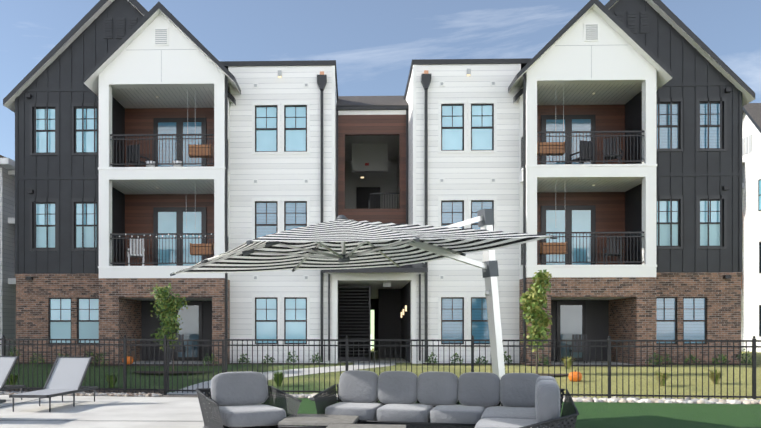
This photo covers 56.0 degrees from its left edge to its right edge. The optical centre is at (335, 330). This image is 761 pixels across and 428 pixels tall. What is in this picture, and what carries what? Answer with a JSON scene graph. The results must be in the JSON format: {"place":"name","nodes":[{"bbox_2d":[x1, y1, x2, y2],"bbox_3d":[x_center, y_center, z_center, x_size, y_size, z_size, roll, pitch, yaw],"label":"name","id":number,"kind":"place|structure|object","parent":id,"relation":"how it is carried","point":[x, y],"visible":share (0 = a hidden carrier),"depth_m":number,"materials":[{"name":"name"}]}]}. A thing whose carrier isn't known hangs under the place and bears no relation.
{"place":"outdoors","nodes":[
{"label":"outdoors","id":0,"kind":"place"},
{"bbox_2d":[0,392,208,427],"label":"pool deck paving","id":1,"kind":"structure","parent":0,"point":[132,412],"depth_m":12.19,"materials":[{"name":"concrete"}]},
{"bbox_2d":[0,356,25,399],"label":"lounger","id":2,"kind":"object","parent":1,"relation":"on","point":[7,363],"visible":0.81,"depth_m":14.05,"materials":[{"name":"grey fabric"}]},
{"bbox_2d":[9,357,97,411],"bbox_3d":[-5.145,0.956,13.180,0.700,0.897,2.000,0,0,5],"label":"lounger","id":3,"kind":"object","parent":1,"relation":"on","point":[66,374],"visible":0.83,"depth_m":13.52,"materials":[{"name":"grey fabric"}]},
{"bbox_2d":[195,371,301,427],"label":"armchair","id":4,"kind":"object","parent":1,"relation":"on","point":[233,399],"visible":0.94,"depth_m":9.10,"materials":[{"name":"grey fabric"}]},
{"bbox_2d":[278,414,358,427],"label":"coffee table","id":5,"kind":"object","parent":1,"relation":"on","point":[317,421],"visible":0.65,"depth_m":8.48,"materials":[{"name":"grey"}]},
{"bbox_2d":[326,424,405,427],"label":"coffee table","id":6,"kind":"object","parent":1,"relation":"on","point":[363,426],"visible":1,"depth_m":7.95,"materials":[{"name":"grey"}]},
{"bbox_2d":[176,363,394,391],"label":"walkway path","id":7,"kind":"structure","parent":0,"point":[307,371],"depth_m":20.42,"materials":[{"name":"concrete"}]},
{"bbox_2d":[0,0,760,160],"label":"sky","id":8,"kind":"structure","parent":0,"point":[373,44],"materials":[{"name":"blue"}]},
{"bbox_2d":[6,348,760,399],"bbox_3d":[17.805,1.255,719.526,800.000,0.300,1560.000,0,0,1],"label":"lawn","id":9,"kind":"structure","parent":0,"point":[309,378],"depth_m":19.02,"materials":[{"name":"green plant"}]},
{"bbox_2d":[0,155,15,355],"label":"building","id":10,"kind":"structure","parent":9,"relation":"on","point":[7,262],"depth_m":30.56,"materials":[{"name":"grey"}]},
{"bbox_2d":[0,389,197,396],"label":"gravel bed","id":11,"kind":"object","parent":9,"relation":"on","point":[161,392],"visible":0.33,"depth_m":16.09,"materials":[{"name":"grey gravel"}]},
{"bbox_2d":[6,356,723,387],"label":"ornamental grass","id":12,"kind":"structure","parent":11,"relation":"on","point":[278,377],"depth_m":17.11,"materials":[{"name":"beige"}]},
{"bbox_2d":[0,335,760,399],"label":"pool fence","id":13,"kind":"object","parent":11,"relation":"on","point":[224,345],"visible":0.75,"depth_m":14.88,"materials":[{"name":"black metal"}]},
{"bbox_2d":[0,391,760,403],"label":"river rocks","id":14,"kind":"object","parent":11,"relation":"on","point":[632,399],"visible":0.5,"depth_m":13.86,"materials":[{"name":"grey stone"}]},
{"bbox_2d":[133,371,568,374],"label":"tree mulch rings","id":15,"kind":"object","parent":9,"relation":"on","point":[212,371],"visible":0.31,"depth_m":20.02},
{"bbox_2d":[148,283,188,371],"bbox_3d":[-4.763,-0.094,20.365,1.108,2.570,1.186,0,0,1],"label":"sapling","id":16,"kind":"object","parent":15,"relation":"on","point":[167,308],"visible":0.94,"depth_m":20.29,"materials":[{"name":"green plant"}]},
{"bbox_2d":[519,269,551,373],"bbox_3d":[5.431,-0.233,19.231,0.902,2.827,1.013,0,0,1],"label":"sapling","id":17,"kind":"object","parent":15,"relation":"on","point":[534,298],"visible":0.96,"depth_m":19.12,"materials":[{"name":"green plant"}]},
{"bbox_2d":[122,355,581,381],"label":"pumpkins","id":18,"kind":"object","parent":9,"relation":"on","point":[575,375],"visible":0.71,"depth_m":17.72,"materials":[{"name":"orange"}]},
{"bbox_2d":[323,96,427,363],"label":"building","id":19,"kind":"structure","parent":9,"relation":"on","point":[372,131],"depth_m":26.13,"materials":[{"name":"brown brick"}]},
{"bbox_2d":[220,58,531,363],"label":"white building blocks","id":20,"kind":"structure","parent":9,"relation":"on","point":[467,174],"depth_m":23.94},
{"bbox_2d":[29,97,726,346],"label":"windows","id":21,"kind":"structure","parent":20,"relation":"in","point":[452,138],"depth_m":23.96,"materials":[{"name":"glass"}]},
{"bbox_2d":[25,11,731,361],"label":"building fixtures","id":22,"kind":"object","parent":20,"relation":"attached to","point":[591,33],"visible":0.83,"depth_m":23.68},
{"bbox_2d":[84,0,672,364],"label":"building balconies","id":23,"kind":"structure","parent":9,"relation":"on","point":[621,71],"depth_m":23.35,"materials":[{"name":"white paint"}]},
{"bbox_2d":[119,85,622,362],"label":"balcony chairs","id":24,"kind":"object","parent":23,"relation":"in","point":[191,151],"visible":0.69,"depth_m":23.42,"materials":[{"name":"brown wood"}]},
{"bbox_2d":[110,131,643,264],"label":"building railings","id":25,"kind":"object","parent":23,"relation":"attached to","point":[208,138],"visible":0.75,"depth_m":23.19,"materials":[{"name":"black metal"}]},
{"bbox_2d":[3,0,754,363],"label":"dark building gables","id":26,"kind":"object","parent":9,"relation":"on","point":[697,66],"visible":0.4,"depth_m":23.68,"materials":[{"name":"black wood"}]},
{"bbox_2d":[8,347,751,365],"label":"foundation shrubs","id":27,"kind":"object","parent":9,"relation":"on","point":[477,362],"visible":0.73,"depth_m":23.28,"materials":[{"name":"green plant"}]},
{"bbox_2d":[15,363,756,365],"bbox_3d":[1.268,1.093,22.971,24.600,0.001,1.900,0,0,1],"label":"mulch bed","id":28,"kind":"object","parent":9,"relation":"on","point":[423,363],"visible":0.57,"depth_m":22.95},
{"bbox_2d":[741,103,760,351],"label":"neighboring building","id":29,"kind":"structure","parent":9,"relation":"on","point":[751,236],"depth_m":36.91,"materials":[{"name":"white"}]},
{"bbox_2d":[407,209,504,405],"bbox_3d":[1.971,-0.173,10.327,1.946,3.168,1.129,0,0,1],"label":"umbrella pole","id":30,"kind":"object","parent":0,"point":[484,219],"visible":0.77,"depth_m":10.28,"materials":[{"name":"white metal"}]},
{"bbox_2d":[262,398,760,427],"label":"turf grass","id":31,"kind":"structure","parent":0,"point":[634,415],"depth_m":11.70,"materials":[{"name":"green plant"}]},
{"bbox_2d":[309,397,341,403],"bbox_3d":[-0.116,1.195,10.303,0.518,0.431,0.518,0,0,1],"label":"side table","id":32,"kind":"object","parent":31,"relation":"on","point":[312,399],"visible":0.15,"depth_m":10.21,"materials":[{"name":"grey"}]},
{"bbox_2d":[170,215,557,275],"bbox_3d":[0.116,-1.158,9.417,3.837,0.733,3.847,0,0,-24],"label":"umbrella frame","id":33,"kind":"object","parent":31,"relation":"on","point":[343,258],"visible":0.67,"depth_m":9.37,"materials":[{"name":"grey metal"}]},
{"bbox_2d":[174,219,551,273],"bbox_3d":[0.099,-1.213,9.412,3.800,0.520,3.800,-4,1,-24],"label":"umbrella canopy","id":34,"kind":"object","parent":33,"relation":"attached to","point":[333,234],"visible":0.81,"depth_m":9.80,"materials":[{"name":"grey fabric"}]},
{"bbox_2d":[313,370,578,427],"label":"sectional sofa","id":35,"kind":"object","parent":31,"relation":"on","point":[528,400],"visible":1,"depth_m":9.08,"materials":[{"name":"grey fabric"}]}
]}

